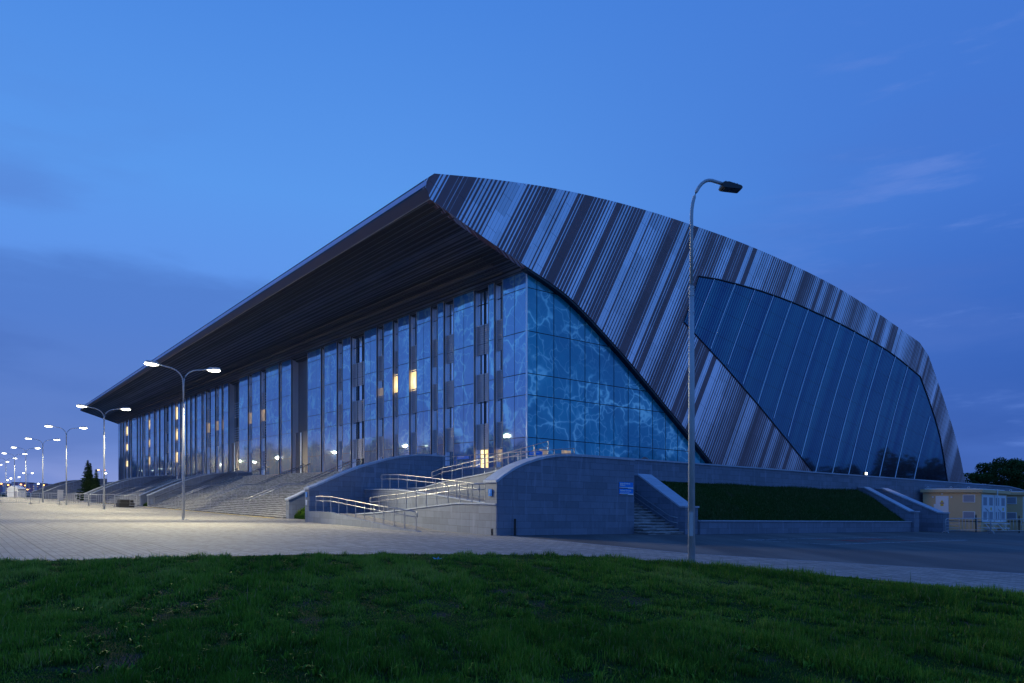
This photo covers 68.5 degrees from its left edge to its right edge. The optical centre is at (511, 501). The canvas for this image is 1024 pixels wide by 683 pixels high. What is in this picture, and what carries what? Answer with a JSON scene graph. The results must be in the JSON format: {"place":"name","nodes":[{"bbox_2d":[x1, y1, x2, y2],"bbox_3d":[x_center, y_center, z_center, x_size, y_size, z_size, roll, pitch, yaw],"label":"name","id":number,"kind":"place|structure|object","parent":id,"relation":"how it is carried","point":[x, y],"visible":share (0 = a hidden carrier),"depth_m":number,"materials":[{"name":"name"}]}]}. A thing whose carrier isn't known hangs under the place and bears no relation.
{"place":"outdoors","nodes":[
{"label":"outdoors","id":0,"kind":"place"},
{"bbox_2d":[0,483,11,491],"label":"apartment block","id":1,"kind":"structure","parent":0,"point":[3,486],"depth_m":900.00,"materials":[{"name":"black"}]},
{"bbox_2d":[12,482,30,491],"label":"apartment block","id":2,"kind":"structure","parent":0,"point":[19,483],"depth_m":900.00,"materials":[{"name":"black"}]},
{"bbox_2d":[28,483,47,492],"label":"apartment block","id":3,"kind":"structure","parent":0,"point":[32,487],"depth_m":900.00,"materials":[{"name":"black"}]},
{"bbox_2d":[0,496,1023,592],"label":"plaza","id":4,"kind":"structure","parent":0,"point":[50,529],"depth_m":27.14,"materials":[{"name":"concrete"}]},
{"bbox_2d":[2,452,26,497],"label":"street lamp","id":5,"kind":"object","parent":4,"relation":"on","point":[14,471],"visible":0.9,"depth_m":164.16,"materials":[{"name":"metal"}]},
{"bbox_2d":[6,485,24,496],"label":"tent","id":6,"kind":"object","parent":4,"relation":"on","point":[17,488],"visible":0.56,"depth_m":198.50,"materials":[{"name":"white fabric"}]},
{"bbox_2d":[1,492,30,503],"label":"crowd barrier","id":7,"kind":"object","parent":4,"relation":"on","point":[16,497],"visible":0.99,"depth_m":90.28,"materials":[{"name":"silver metal"}]},
{"bbox_2d":[11,446,39,499],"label":"street lamp","id":8,"kind":"object","parent":4,"relation":"on","point":[25,466],"visible":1,"depth_m":141.41,"materials":[{"name":"metal"}]},
{"bbox_2d":[25,437,58,501],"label":"street lamp","id":9,"kind":"object","parent":4,"relation":"on","point":[42,462],"visible":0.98,"depth_m":117.06,"materials":[{"name":"metal"}]},
{"bbox_2d":[29,493,61,504],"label":"crowd barrier","id":10,"kind":"object","parent":4,"relation":"on","point":[43,497],"visible":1,"depth_m":89.93,"materials":[{"name":"silver metal"}]},
{"bbox_2d":[32,480,76,497],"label":"curved wall","id":11,"kind":"structure","parent":4,"relation":"on","point":[45,488],"depth_m":191.00,"materials":[{"name":"concrete"}]},
{"bbox_2d":[57,490,63,500],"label":"cabinet","id":12,"kind":"object","parent":4,"relation":"on","point":[60,492],"visible":0.95,"depth_m":140.39,"materials":[{"name":"grey metal"}]},
{"bbox_2d":[45,424,86,504],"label":"street lamp","id":13,"kind":"object","parent":4,"relation":"on","point":[46,425],"visible":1,"depth_m":94.49,"materials":[{"name":"metal"}]},
{"bbox_2d":[58,494,88,505],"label":"crowd barrier","id":14,"kind":"object","parent":4,"relation":"on","point":[74,499],"visible":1,"depth_m":89.39,"materials":[{"name":"grey metal"}]},
{"bbox_2d":[56,482,111,500],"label":"staircase","id":15,"kind":"structure","parent":4,"relation":"on","point":[70,496],"depth_m":161.61,"materials":[{"name":"grey concrete"}]},
{"bbox_2d":[76,460,93,500],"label":"spruce tree","id":16,"kind":"object","parent":4,"relation":"on","point":[86,485],"visible":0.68,"depth_m":133.62,"materials":[{"name":"green plant"}]},
{"bbox_2d":[90,470,100,489],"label":"spruce tree","id":17,"kind":"object","parent":4,"relation":"on","point":[95,483],"visible":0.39,"depth_m":130.76,"materials":[{"name":"green plant"}]},
{"bbox_2d":[87,494,115,505],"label":"crowd barrier","id":18,"kind":"object","parent":4,"relation":"on","point":[100,500],"visible":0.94,"depth_m":88.70,"materials":[{"name":"silver metal"}]},
{"bbox_2d":[77,404,130,509],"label":"street lamp","id":19,"kind":"object","parent":4,"relation":"on","point":[84,406],"visible":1,"depth_m":72.14,"materials":[{"name":"metal"}]},
{"bbox_2d":[83,476,143,501],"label":"curved wall","id":20,"kind":"structure","parent":4,"relation":"on","point":[86,494],"depth_m":127.97,"materials":[{"name":"concrete"}]},
{"bbox_2d":[116,499,134,506],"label":"plinth","id":21,"kind":"structure","parent":4,"relation":"on","point":[124,503],"depth_m":86.94,"materials":[{"name":"black paint"}]},
{"bbox_2d":[112,495,138,506],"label":"crowd barrier","id":22,"kind":"object","parent":4,"relation":"on","point":[122,498],"visible":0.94,"depth_m":87.42,"materials":[{"name":"silver metal"}]},
{"bbox_2d":[90,475,175,502],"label":"curved wall","id":23,"kind":"structure","parent":4,"relation":"on","point":[137,481],"depth_m":124.40,"materials":[{"name":"concrete"}]},
{"bbox_2d":[101,479,177,505],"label":"staircase","id":24,"kind":"structure","parent":4,"relation":"on","point":[110,500],"depth_m":119.32,"materials":[{"name":"grey concrete"}]},
{"bbox_2d":[105,473,171,496],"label":"handrail","id":25,"kind":"object","parent":24,"relation":"on","point":[140,485],"visible":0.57,"depth_m":125.29,"materials":[{"name":"silver metal"}]},
{"bbox_2d":[114,474,179,495],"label":"handrail","id":26,"kind":"object","parent":24,"relation":"on","point":[145,486],"visible":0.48,"depth_m":117.59,"materials":[{"name":"silver metal"}]},
{"bbox_2d":[139,473,209,505],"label":"curved wall","id":27,"kind":"structure","parent":4,"relation":"on","point":[143,497],"depth_m":99.33,"materials":[{"name":"concrete"}]},
{"bbox_2d":[144,360,220,519],"bbox_3d":[-21.066,-3.848,48.237,4.640,9.970,0.400,0,0,-37],"label":"street lamp","id":28,"kind":"object","parent":4,"relation":"on","point":[155,363],"visible":1,"depth_m":48.18,"materials":[{"name":"metal"}]},
{"bbox_2d":[105,503,269,517],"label":"tactile line","id":29,"kind":"object","parent":4,"relation":"on","point":[210,512],"visible":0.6,"depth_m":68.26,"materials":[{"name":"yellow"}]},
{"bbox_2d":[148,471,341,517],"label":"staircase","id":30,"kind":"structure","parent":4,"relation":"on","point":[264,505],"depth_m":76.52,"materials":[{"name":"grey concrete"}]},
{"bbox_2d":[154,469,237,498],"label":"handrail","id":31,"kind":"object","parent":30,"relation":"on","point":[198,484],"visible":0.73,"depth_m":96.38,"materials":[{"name":"silver metal"}]},
{"bbox_2d":[175,467,263,497],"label":"handrail","id":32,"kind":"object","parent":30,"relation":"on","point":[220,484],"visible":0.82,"depth_m":87.57,"materials":[{"name":"silver metal"}]},
{"bbox_2d":[178,466,269,505],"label":"handrail","id":33,"kind":"object","parent":30,"relation":"on","point":[220,485],"visible":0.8,"depth_m":86.44,"materials":[{"name":"silver metal"}]},
{"bbox_2d":[206,464,304,498],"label":"handrail","id":34,"kind":"object","parent":30,"relation":"on","point":[262,481],"visible":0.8,"depth_m":78.59,"materials":[{"name":"silver metal"}]},
{"bbox_2d":[210,463,309,508],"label":"handrail","id":35,"kind":"object","parent":30,"relation":"on","point":[253,484],"visible":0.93,"depth_m":76.07,"materials":[{"name":"silver metal"}]},
{"bbox_2d":[243,461,350,510],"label":"handrail","id":36,"kind":"object","parent":30,"relation":"on","point":[292,484],"visible":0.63,"depth_m":67.35,"materials":[{"name":"silver metal"}]},
{"bbox_2d":[249,460,358,510],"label":"handrail","id":37,"kind":"object","parent":30,"relation":"on","point":[295,483],"visible":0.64,"depth_m":66.40,"materials":[{"name":"silver metal"}]},
{"bbox_2d":[304,454,444,521],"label":"curved wall","id":38,"kind":"structure","parent":4,"relation":"on","point":[353,483],"depth_m":51.10,"materials":[{"name":"stone"}]},
{"bbox_2d":[308,469,498,534],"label":"wheelchair ramp","id":39,"kind":"structure","parent":4,"relation":"on","point":[465,515],"depth_m":42.77,"materials":[{"name":"concrete"}]},
{"bbox_2d":[315,496,417,529],"bbox_3d":[-8.631,0.530,42.880,0.140,1.824,12.993,0,0,-37],"label":"handrail","id":40,"kind":"object","parent":39,"relation":"on","point":[347,504],"visible":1,"depth_m":42.44,"materials":[{"name":"silver metal"}]},
{"bbox_2d":[369,483,484,512],"bbox_3d":[-5.035,-0.123,41.434,0.140,1.621,12.495,0,0,-37],"label":"handrail","id":41,"kind":"object","parent":39,"relation":"on","point":[459,489],"visible":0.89,"depth_m":40.37,"materials":[{"name":"silver metal"}]},
{"bbox_2d":[381,474,483,500],"bbox_3d":[-4.163,-0.879,43.599,0.140,1.850,14.888,0,0,-37],"label":"handrail","id":42,"kind":"object","parent":39,"relation":"on","point":[445,484],"visible":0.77,"depth_m":44.26,"materials":[{"name":"silver metal"}]},
{"bbox_2d":[431,440,548,483],"bbox_3d":[-1.630,-2.100,43.562,0.140,2.168,11.795,0,0,-37],"label":"handrail","id":43,"kind":"object","parent":39,"relation":"on","point":[521,453],"visible":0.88,"depth_m":42.81,"materials":[{"name":"silver metal"}]},
{"bbox_2d":[688,178,742,563],"bbox_3d":[5.517,-3.588,20.683,1.600,10.592,0.400,0,0,-6],"label":"single street lamp","id":44,"kind":"object","parent":4,"relation":"on","point":[728,186],"visible":0.95,"depth_m":20.56,"materials":[{"name":"metal"}]},
{"bbox_2d":[689,513,692,535],"bbox_3d":[4.891,0.608,20.527,0.110,0.640,0.055,0,0,14],"label":"access door","id":45,"kind":"structure","parent":44,"relation":"in","point":[690,514],"depth_m":20.50,"materials":[{"name":"metal"}]},
{"bbox_2d":[0,548,1023,682],"bbox_3d":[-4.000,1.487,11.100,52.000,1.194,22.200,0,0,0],"label":"lawn","id":46,"kind":"structure","parent":0,"point":[51,676],"depth_m":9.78,"materials":[{"name":"plant"}]},
{"bbox_2d":[0,555,1023,682],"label":"broad leaf weeds","id":47,"kind":"object","parent":46,"relation":"on","point":[64,674],"visible":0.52,"depth_m":8.92,"materials":[{"name":"green plant"}]},
{"bbox_2d":[0,492,1023,573],"bbox_3d":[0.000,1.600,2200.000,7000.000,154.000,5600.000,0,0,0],"label":"ground","id":48,"kind":"structure","parent":0,"point":[997,551],"depth_m":31.81,"materials":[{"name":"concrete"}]},
{"bbox_2d":[43,479,106,498],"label":"curved wall","id":49,"kind":"structure","parent":48,"relation":"on","point":[73,486],"depth_m":171.12,"materials":[{"name":"concrete"}]},
{"bbox_2d":[147,472,251,506],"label":"curved wall","id":50,"kind":"structure","parent":48,"relation":"on","point":[195,480],"depth_m":96.03,"materials":[{"name":"concrete"}]},
{"bbox_2d":[285,489,304,518],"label":"curved wall","id":51,"kind":"structure","parent":48,"relation":"on","point":[295,502],"depth_m":55.94,"materials":[{"name":"concrete"}]},
{"bbox_2d":[294,509,304,518],"bbox_3d":[-10.881,-0.578,55.576,8.100,4.070,6.810,0,0,-37],"label":"turf strip","id":52,"kind":"object","parent":48,"relation":"on","point":[296,516],"visible":0.08,"depth_m":55.18,"materials":[{"name":"green plant"}]},
{"bbox_2d":[295,507,304,515],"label":"turf strip grass","id":53,"kind":"structure","parent":52,"relation":"on","point":[298,512],"depth_m":55.48,"materials":[{"name":"green plant"}]},
{"bbox_2d":[514,519,515,535],"bbox_3d":[0.143,1.203,35.865,0.110,0.802,0.105,0,0,0],"label":"bollard","id":54,"kind":"object","parent":48,"relation":"on","point":[514,527],"visible":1,"depth_m":35.82,"materials":[{"name":"black paint"}]},
{"bbox_2d":[483,454,634,535],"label":"curved wall","id":55,"kind":"structure","parent":48,"relation":"on","point":[567,494],"depth_m":37.97,"materials":[{"name":"stone"}]},
{"bbox_2d":[619,482,632,488],"bbox_3d":[6.167,-0.899,40.625,1.050,0.349,0.045,0,0,-37],"label":"direction sign","id":56,"kind":"object","parent":55,"relation":"attached to","point":[628,485],"visible":1,"depth_m":40.62,"materials":[{"name":"blue metal"}]},
{"bbox_2d":[619,488,632,494],"bbox_3d":[6.167,-0.554,40.625,1.050,0.339,0.045,0,0,-37],"label":"direction sign","id":57,"kind":"object","parent":55,"relation":"attached to","point":[625,491],"visible":1,"depth_m":40.59,"materials":[{"name":"blue"}]},
{"bbox_2d":[107,458,1023,502],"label":"podium","id":58,"kind":"object","parent":48,"relation":"on","point":[668,471],"visible":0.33,"depth_m":54.19,"materials":[{"name":"stone"}]},
{"bbox_2d":[457,455,468,459],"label":"facade sign","id":59,"kind":"object","parent":58,"relation":"attached to","point":[462,457],"visible":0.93,"depth_m":67.66,"materials":[{"name":"blue"}]},
{"bbox_2d":[443,448,574,468],"bbox_3d":[-0.702,-2.739,48.890,0.140,1.115,14.369,0,0,-37],"label":"handrail","id":60,"kind":"object","parent":58,"relation":"on","point":[517,456],"visible":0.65,"depth_m":48.88,"materials":[{"name":"silver metal"}]},
{"bbox_2d":[80,173,964,482],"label":"sports arena","id":61,"kind":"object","parent":58,"relation":"on","point":[450,317],"visible":0.94,"depth_m":74.57,"materials":[{"name":"metal"}]},
{"bbox_2d":[127,422,127,477],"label":"recess window","id":62,"kind":"structure","parent":61,"relation":"in","point":[127,422],"depth_m":193.89,"materials":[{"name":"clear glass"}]},
{"bbox_2d":[131,421,131,477],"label":"recess window","id":63,"kind":"structure","parent":61,"relation":"in","point":[131,421],"depth_m":189.40,"materials":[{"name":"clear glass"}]},
{"bbox_2d":[144,416,144,475],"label":"recess window","id":64,"kind":"structure","parent":61,"relation":"in","point":[144,416],"depth_m":177.53,"materials":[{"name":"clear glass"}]},
{"bbox_2d":[166,407,168,474],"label":"recess window","id":65,"kind":"structure","parent":61,"relation":"in","point":[167,409],"depth_m":159.06,"materials":[{"name":"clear glass"}]},
{"bbox_2d":[177,404,177,478],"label":"recess window","id":66,"kind":"structure","parent":61,"relation":"in","point":[177,404],"depth_m":152.34,"materials":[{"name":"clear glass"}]},
{"bbox_2d":[208,392,210,473],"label":"recess window","id":67,"kind":"structure","parent":61,"relation":"in","point":[209,394],"depth_m":133.94,"materials":[{"name":"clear glass"}]},
{"bbox_2d":[217,389,218,472],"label":"recess window","id":68,"kind":"structure","parent":61,"relation":"in","point":[217,389],"depth_m":129.73,"materials":[{"name":"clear glass"}]},
{"bbox_2d":[232,402,238,471],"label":"recess window","id":69,"kind":"structure","parent":61,"relation":"in","point":[235,446],"depth_m":122.11,"materials":[{"name":"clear glass"}]},
{"bbox_2d":[250,377,251,471],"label":"recess window","id":70,"kind":"structure","parent":61,"relation":"in","point":[251,377],"depth_m":115.72,"materials":[{"name":"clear glass"}]},
{"bbox_2d":[262,372,265,474],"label":"recess window","id":71,"kind":"structure","parent":61,"relation":"in","point":[264,374],"depth_m":110.93,"materials":[{"name":"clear glass"}]},
{"bbox_2d":[296,431,306,472],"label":"recess window","id":72,"kind":"structure","parent":61,"relation":"in","point":[301,437],"depth_m":99.54,"materials":[{"name":"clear glass"}]},
{"bbox_2d":[323,374,323,460],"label":"recess window","id":73,"kind":"structure","parent":61,"relation":"in","point":[323,374],"depth_m":93.51,"materials":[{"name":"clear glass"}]},
{"bbox_2d":[339,344,341,470],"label":"recess window","id":74,"kind":"structure","parent":61,"relation":"in","point":[340,373],"depth_m":89.51,"materials":[{"name":"blue glass"}]},
{"bbox_2d":[353,336,363,466],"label":"recess window","id":75,"kind":"structure","parent":61,"relation":"in","point":[358,365],"depth_m":85.62,"materials":[{"name":"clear glass"}]},
{"bbox_2d":[379,329,382,458],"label":"recess window","id":76,"kind":"structure","parent":61,"relation":"in","point":[381,331],"depth_m":81.28,"materials":[{"name":"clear glass"}]},
{"bbox_2d":[396,323,397,455],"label":"recess window","id":77,"kind":"structure","parent":61,"relation":"in","point":[397,323],"depth_m":78.42,"materials":[{"name":"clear glass"}]},
{"bbox_2d":[412,317,415,453],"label":"recess window","id":78,"kind":"structure","parent":61,"relation":"in","point":[414,319],"depth_m":75.58,"materials":[{"name":"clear glass"}]},
{"bbox_2d":[434,309,436,454],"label":"recess window","id":79,"kind":"structure","parent":61,"relation":"in","point":[435,311],"depth_m":72.31,"materials":[{"name":"blue glass"}]},
{"bbox_2d":[446,303,452,465],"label":"recess window","id":80,"kind":"structure","parent":61,"relation":"in","point":[449,356],"depth_m":70.22,"materials":[{"name":"blue glass"}]},
{"bbox_2d":[477,290,487,467],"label":"recess window","id":81,"kind":"structure","parent":61,"relation":"in","point":[482,335],"depth_m":65.94,"materials":[{"name":"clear glass"}]},
{"bbox_2d":[497,285,501,466],"bbox_3d":[-0.823,-10.492,63.696,0.180,15.768,1.239,0,0,-37],"label":"recess window","id":82,"kind":"structure","parent":61,"relation":"in","point":[499,329],"depth_m":63.92,"materials":[{"name":"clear glass"}]},
{"bbox_2d":[529,450,542,455],"bbox_3d":[1.923,-3.923,60.786,1.380,0.455,0.045,0,0,-37],"label":"direction sign","id":83,"kind":"object","parent":61,"relation":"attached to","point":[539,453],"visible":0.77,"depth_m":60.88,"materials":[{"name":"blue"}]},
{"bbox_2d":[634,500,682,534],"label":"side staircase","id":84,"kind":"structure","parent":48,"relation":"on","point":[646,522],"depth_m":41.95,"materials":[{"name":"grey concrete"}]},
{"bbox_2d":[634,474,698,534],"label":"wing wall","id":85,"kind":"structure","parent":48,"relation":"on","point":[652,489],"depth_m":43.40,"materials":[{"name":"concrete"}]},
{"bbox_2d":[634,490,677,523],"bbox_3d":[8.190,0.198,43.626,0.244,2.018,3.806,0,0,-37],"label":"wall handrail","id":86,"kind":"object","parent":85,"relation":"attached to","point":[655,506],"depth_m":43.40,"materials":[{"name":"silver metal"}]},
{"bbox_2d":[504,535,1023,573],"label":"kerb strip","id":87,"kind":"object","parent":48,"relation":"on","point":[771,558],"visible":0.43,"depth_m":23.43,"materials":[{"name":"concrete"}]},
{"bbox_2d":[661,480,904,520],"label":"grass bank","id":88,"kind":"structure","parent":48,"relation":"on","point":[738,495],"depth_m":49.14,"materials":[{"name":"green plant"}]},
{"bbox_2d":[698,520,911,533],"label":"planter wall","id":89,"kind":"structure","parent":48,"relation":"on","point":[741,526],"depth_m":48.12,"materials":[{"name":"stone"}]},
{"bbox_2d":[753,537,957,544],"bbox_3d":[18.624,2.002,39.714,15.216,0.322,4.247,0,0,-37],"label":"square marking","id":90,"kind":"object","parent":48,"relation":"on","point":[852,543],"visible":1,"depth_m":37.38,"materials":[{"name":"grey paint"}]},
{"bbox_2d":[819,538,910,541],"bbox_3d":[18.600,2.001,39.700,5.190,0.131,2.994,0,0,-38],"label":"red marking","id":91,"kind":"object","parent":48,"relation":"on","point":[870,539],"visible":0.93,"depth_m":40.48,"materials":[{"name":"red"}]},
{"bbox_2d":[858,487,919,531],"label":"wing wall","id":92,"kind":"structure","parent":48,"relation":"on","point":[902,511],"depth_m":58.34,"materials":[{"name":"concrete"}]},
{"bbox_2d":[876,488,949,531],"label":"wing wall","id":93,"kind":"structure","parent":48,"relation":"on","point":[932,519],"depth_m":59.40,"materials":[{"name":"concrete"}]},
{"bbox_2d":[920,486,1010,530],"bbox_3d":[40.249,0.590,66.423,5.900,3.942,5.420,0,0,-37],"label":"kiosk","id":94,"kind":"object","parent":48,"relation":"on","point":[969,502],"visible":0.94,"depth_m":64.53,"materials":[{"name":"yellow paint"}]},
{"bbox_2d":[934,496,948,511],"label":"door","id":95,"kind":"structure","parent":94,"relation":"in","point":[942,502],"depth_m":65.52,"materials":[{"name":"white paint"}]},
{"bbox_2d":[982,494,993,521],"bbox_3d":[40.441,0.539,63.871,2.393,2.343,0.116,0,0,-37],"label":"double door","id":96,"kind":"structure","parent":94,"relation":"in","point":[987,500],"depth_m":63.77,"materials":[{"name":"white paint"}]},
{"bbox_2d":[994,495,1005,521],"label":"double door","id":97,"kind":"structure","parent":94,"relation":"in","point":[1001,499],"depth_m":65.39,"materials":[{"name":"white paint"}]},
{"bbox_2d":[942,518,993,532],"bbox_3d":[34.489,1.768,56.896,4.156,1.122,0.635,0,0,-14],"label":"crowd barrier","id":98,"kind":"object","parent":48,"relation":"on","point":[965,523],"visible":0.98,"depth_m":56.82,"materials":[{"name":"black metal"}]},
{"bbox_2d":[964,472,981,483],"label":"broadleaf tree","id":99,"kind":"object","parent":48,"relation":"on","point":[972,478],"visible":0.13,"depth_m":148.36,"materials":[{"name":"green plant"}]},
{"bbox_2d":[975,515,976,531],"bbox_3d":[36.994,1.709,60.000,0.129,1.412,0.129,0,0,23],"label":"black bollard","id":100,"kind":"object","parent":48,"relation":"on","point":[975,523],"visible":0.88,"depth_m":59.97,"materials":[{"name":"black metal"}]},
{"bbox_2d":[974,462,1006,484],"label":"broadleaf tree","id":101,"kind":"object","parent":48,"relation":"on","point":[986,467],"visible":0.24,"depth_m":164.73,"materials":[{"name":"green plant"}]},
{"bbox_2d":[978,457,1020,485],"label":"broadleaf tree","id":102,"kind":"object","parent":48,"relation":"on","point":[1006,471],"visible":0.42,"depth_m":148.84,"materials":[{"name":"green plant"}]},
{"bbox_2d":[988,519,1023,533],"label":"crowd barrier","id":103,"kind":"object","parent":48,"relation":"on","point":[1003,528],"visible":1,"depth_m":57.85,"materials":[{"name":"grey metal"}]},
{"bbox_2d":[990,458,1023,485],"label":"broadleaf tree","id":104,"kind":"object","parent":48,"relation":"on","point":[1012,462],"visible":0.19,"depth_m":157.25,"materials":[{"name":"green plant"}]},
{"bbox_2d":[1002,462,1023,489],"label":"broadleaf tree","id":105,"kind":"object","parent":48,"relation":"on","point":[1019,478],"visible":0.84,"depth_m":148.16,"materials":[{"name":"green plant"}]},
{"bbox_2d":[1007,489,1023,529],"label":"kiosk","id":106,"kind":"object","parent":48,"relation":"on","point":[1015,504],"visible":0.21,"depth_m":68.88,"materials":[{"name":"yellow paint"}]},
{"bbox_2d":[0,0,1023,483],"label":"sky","id":107,"kind":"structure","parent":0,"point":[163,163],"materials":[{"name":"blue"}]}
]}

